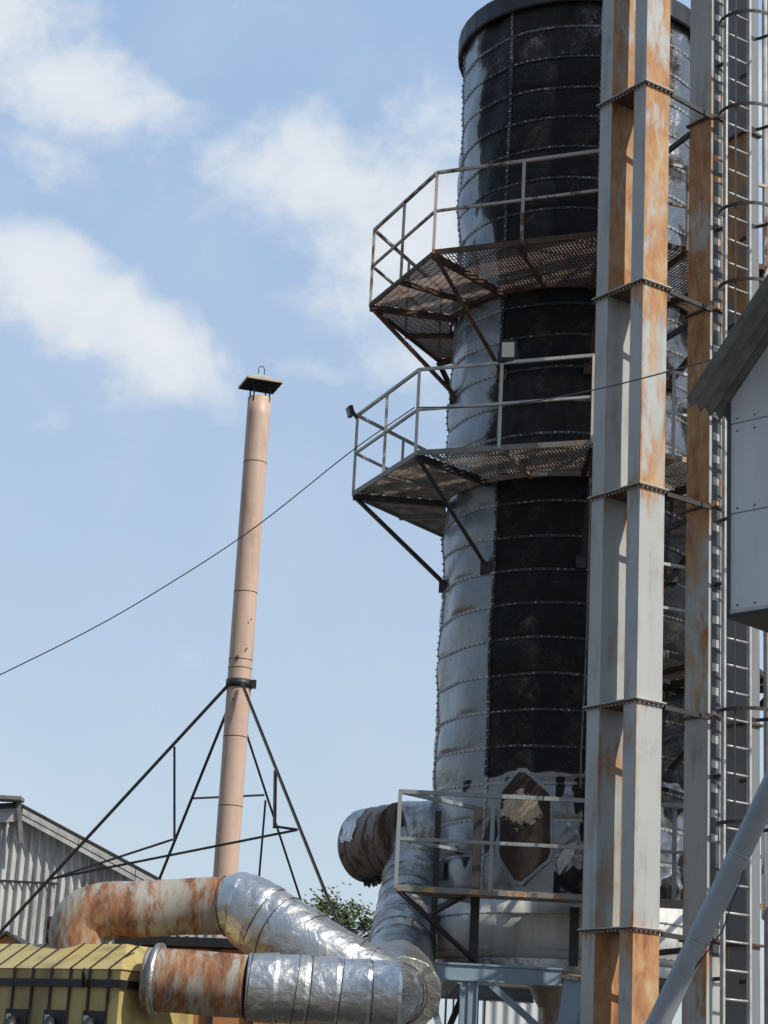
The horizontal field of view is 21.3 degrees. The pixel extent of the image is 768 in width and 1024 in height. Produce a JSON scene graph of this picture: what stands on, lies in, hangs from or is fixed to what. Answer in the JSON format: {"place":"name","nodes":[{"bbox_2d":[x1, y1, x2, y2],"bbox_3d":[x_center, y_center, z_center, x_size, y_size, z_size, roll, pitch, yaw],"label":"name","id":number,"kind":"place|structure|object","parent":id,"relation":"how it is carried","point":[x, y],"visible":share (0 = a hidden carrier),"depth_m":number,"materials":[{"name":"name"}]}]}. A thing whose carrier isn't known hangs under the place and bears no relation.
{"place":"outdoors","nodes":[
{"label":"outdoors","id":0,"kind":"place"},
{"bbox_2d":[0,795,207,943],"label":"shed","id":1,"kind":"structure","parent":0,"point":[36,848],"depth_m":45.45,"materials":[{"name":"grey corrugated metal"},{"name":"grey paint"}]},
{"bbox_2d":[114,935,281,1023],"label":"boiler house","id":2,"kind":"structure","parent":0,"point":[210,943],"depth_m":22.66,"materials":[{"name":"orange paint"}]},
{"bbox_2d":[0,0,763,1023],"label":"sky","id":3,"kind":"structure","parent":0,"point":[194,193],"materials":[{"name":"blue"}]},
{"bbox_2d":[482,998,537,1023],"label":"store building","id":4,"kind":"structure","parent":0,"point":[500,1013],"depth_m":35.03,"materials":[{"name":"metal"}]},
{"label":"ground","id":5,"kind":"structure","parent":0,"visible":0},
{"bbox_2d":[0,930,30,943],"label":"orange hut","id":6,"kind":"object","parent":5,"relation":"on","point":[7,937],"visible":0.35,"depth_m":22.03,"materials":[{"name":"paint"}]},
{"bbox_2d":[0,943,193,1023],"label":"dryer burner casing","id":7,"kind":"object","parent":5,"relation":"on","point":[83,983],"visible":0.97,"depth_m":19.30,"materials":[{"name":"yellow paint"}]},
{"bbox_2d":[105,938,114,943],"bbox_3d":[-2.833,4.248,20.499,0.313,0.240,0.270,3,-16,0],"label":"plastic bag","id":8,"kind":"object","parent":7,"relation":"on","point":[108,940],"visible":0.07,"depth_m":20.44,"materials":[{"name":"grey plastic"}]},
{"bbox_2d":[49,872,424,1023],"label":"exhaust duct","id":9,"kind":"object","parent":7,"relation":"attached to","point":[247,913],"visible":0.7,"depth_m":19.88,"materials":[{"name":"metal"}]},
{"bbox_2d":[139,943,402,1023],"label":"exhaust duct","id":10,"kind":"object","parent":7,"relation":"attached to","point":[272,988],"visible":1,"depth_m":18.78,"materials":[{"name":"metal"}]},
{"bbox_2d":[400,962,428,1023],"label":"duct junction","id":11,"kind":"object","parent":10,"relation":"attached to","point":[415,1000],"visible":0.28,"depth_m":19.10,"materials":[{"name":"metal"}]},
{"bbox_2d":[45,916,188,943],"bbox_3d":[-4.284,8.537,31.799,2.333,4.370,0.120,3,-16,0],"label":"fence","id":12,"kind":"object","parent":5,"relation":"on","point":[49,918],"visible":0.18,"depth_m":32.32,"materials":[{"name":"brown metal"}]},
{"bbox_2d":[212,366,282,937],"bbox_3d":[-2.520,4.205,34.167,0.640,14.183,0.640,8,-17,-17],"label":"chimney","id":13,"kind":"object","parent":5,"relation":"on","point":[232,778],"visible":0.84,"depth_m":34.67,"materials":[{"name":"paint"}]},
{"bbox_2d":[0,683,339,933],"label":"brace frame","id":14,"kind":"object","parent":13,"relation":"attached to","point":[276,773],"visible":0.91,"depth_m":34.53,"materials":[{"name":"metal"}]},
{"bbox_2d":[302,882,374,939],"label":"leafy tree","id":15,"kind":"object","parent":5,"relation":"on","point":[344,915],"visible":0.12,"depth_m":42.92,"materials":[{"name":"green plant"}]},
{"bbox_2d":[430,806,671,1023],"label":"support frame","id":16,"kind":"object","parent":5,"relation":"on","point":[468,992],"visible":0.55,"depth_m":22.62,"materials":[{"name":"blue paint"}]},
{"bbox_2d":[432,0,690,1023],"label":"silo","id":17,"kind":"object","parent":16,"relation":"on","point":[512,664],"visible":0.45,"depth_m":24.80,"materials":[{"name":"black paint"}]},
{"bbox_2d":[337,800,440,1023],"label":"side duct","id":18,"kind":"object","parent":17,"relation":"attached to","point":[366,844],"visible":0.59,"depth_m":24.55,"materials":[{"name":"metal"}]},
{"bbox_2d":[346,895,466,930],"bbox_3d":[-0.276,4.778,24.380,0.238,0.430,4.071,13,-19,-32],"label":"overhead cable","id":19,"kind":"object","parent":18,"relation":"attached to","point":[416,918],"visible":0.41,"depth_m":22.98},
{"bbox_2d":[352,353,686,592],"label":"access platform","id":20,"kind":"structure","parent":17,"relation":"attached to","point":[434,484],"depth_m":24.61,"materials":[{"name":"metal"}]},
{"bbox_2d":[0,407,414,674],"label":"overhead cable","id":21,"kind":"object","parent":20,"relation":"attached to","point":[211,556],"visible":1,"depth_m":25.18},
{"bbox_2d":[346,405,357,418],"bbox_3d":[-0.398,-1.270,26.148,0.160,0.164,0.150,8,-17,-18],"label":"floodlight","id":22,"kind":"object","parent":20,"relation":"attached to","point":[350,412],"visible":1,"depth_m":26.10,"materials":[{"name":"black paint"}]},
{"bbox_2d":[497,340,518,362],"bbox_3d":[1.467,-1.890,24.064,0.252,0.269,0.105,0,-17,9],"label":"floodlight","id":23,"kind":"object","parent":20,"relation":"on","point":[508,350],"visible":1,"depth_m":24.03,"materials":[{"name":"white paint"}]},
{"bbox_2d":[579,478,590,788],"bbox_3d":[2.259,1.325,22.891,0.055,3.585,0.018,3,-16,0],"label":"overhead cable","id":24,"kind":"object","parent":20,"relation":"hanging from","point":[586,633],"visible":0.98,"depth_m":22.87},
{"bbox_2d":[369,149,767,404],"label":"access platform","id":25,"kind":"structure","parent":17,"relation":"attached to","point":[382,311],"depth_m":25.19,"materials":[{"name":"grey metal"}]},
{"bbox_2d":[662,562,762,781],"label":"access platform","id":26,"kind":"structure","parent":17,"relation":"attached to","point":[673,669],"depth_m":23.75,"materials":[{"name":"metal"}]},
{"bbox_2d":[394,789,767,962],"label":"access platform","id":27,"kind":"structure","parent":16,"relation":"attached to","point":[450,895],"depth_m":22.55,"materials":[{"name":"grey metal"}]},
{"bbox_2d":[557,0,673,1023],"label":"bucket elevator","id":28,"kind":"object","parent":5,"relation":"on","point":[616,981],"visible":1,"depth_m":22.09,"materials":[{"name":"paint"}]},
{"bbox_2d":[659,0,763,1023],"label":"bucket elevator","id":29,"kind":"object","parent":5,"relation":"on","point":[700,728],"visible":0.71,"depth_m":22.45,"materials":[{"name":"paint"}]},
{"bbox_2d":[713,0,767,1023],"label":"caged ladder","id":30,"kind":"object","parent":29,"relation":"attached to","point":[722,523],"visible":0.73,"depth_m":22.27,"materials":[{"name":"metal"}]},
{"bbox_2d":[686,274,767,632],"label":"raised cabin","id":31,"kind":"object","parent":5,"relation":"on","point":[731,385],"visible":1,"depth_m":16.27,"materials":[{"name":"grey metal"}]},
{"bbox_2d":[417,359,710,407],"bbox_3d":[2.085,-1.252,20.262,0.699,2.065,8.346,9,-17,-18],"label":"overhead cable","id":32,"kind":"object","parent":31,"relation":"attached to","point":[573,393],"visible":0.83,"depth_m":21.30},
{"bbox_2d":[645,769,767,1023],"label":"spout pipe","id":33,"kind":"object","parent":31,"relation":"attached to","point":[726,881],"visible":1,"depth_m":17.61,"materials":[{"name":"grey metal"}]},
{"bbox_2d":[762,0,767,1023],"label":"conduit pipe","id":34,"kind":"object","parent":5,"relation":"on","point":[764,275],"depth_m":24.43,"materials":[{"name":"grey metal"}]}
]}

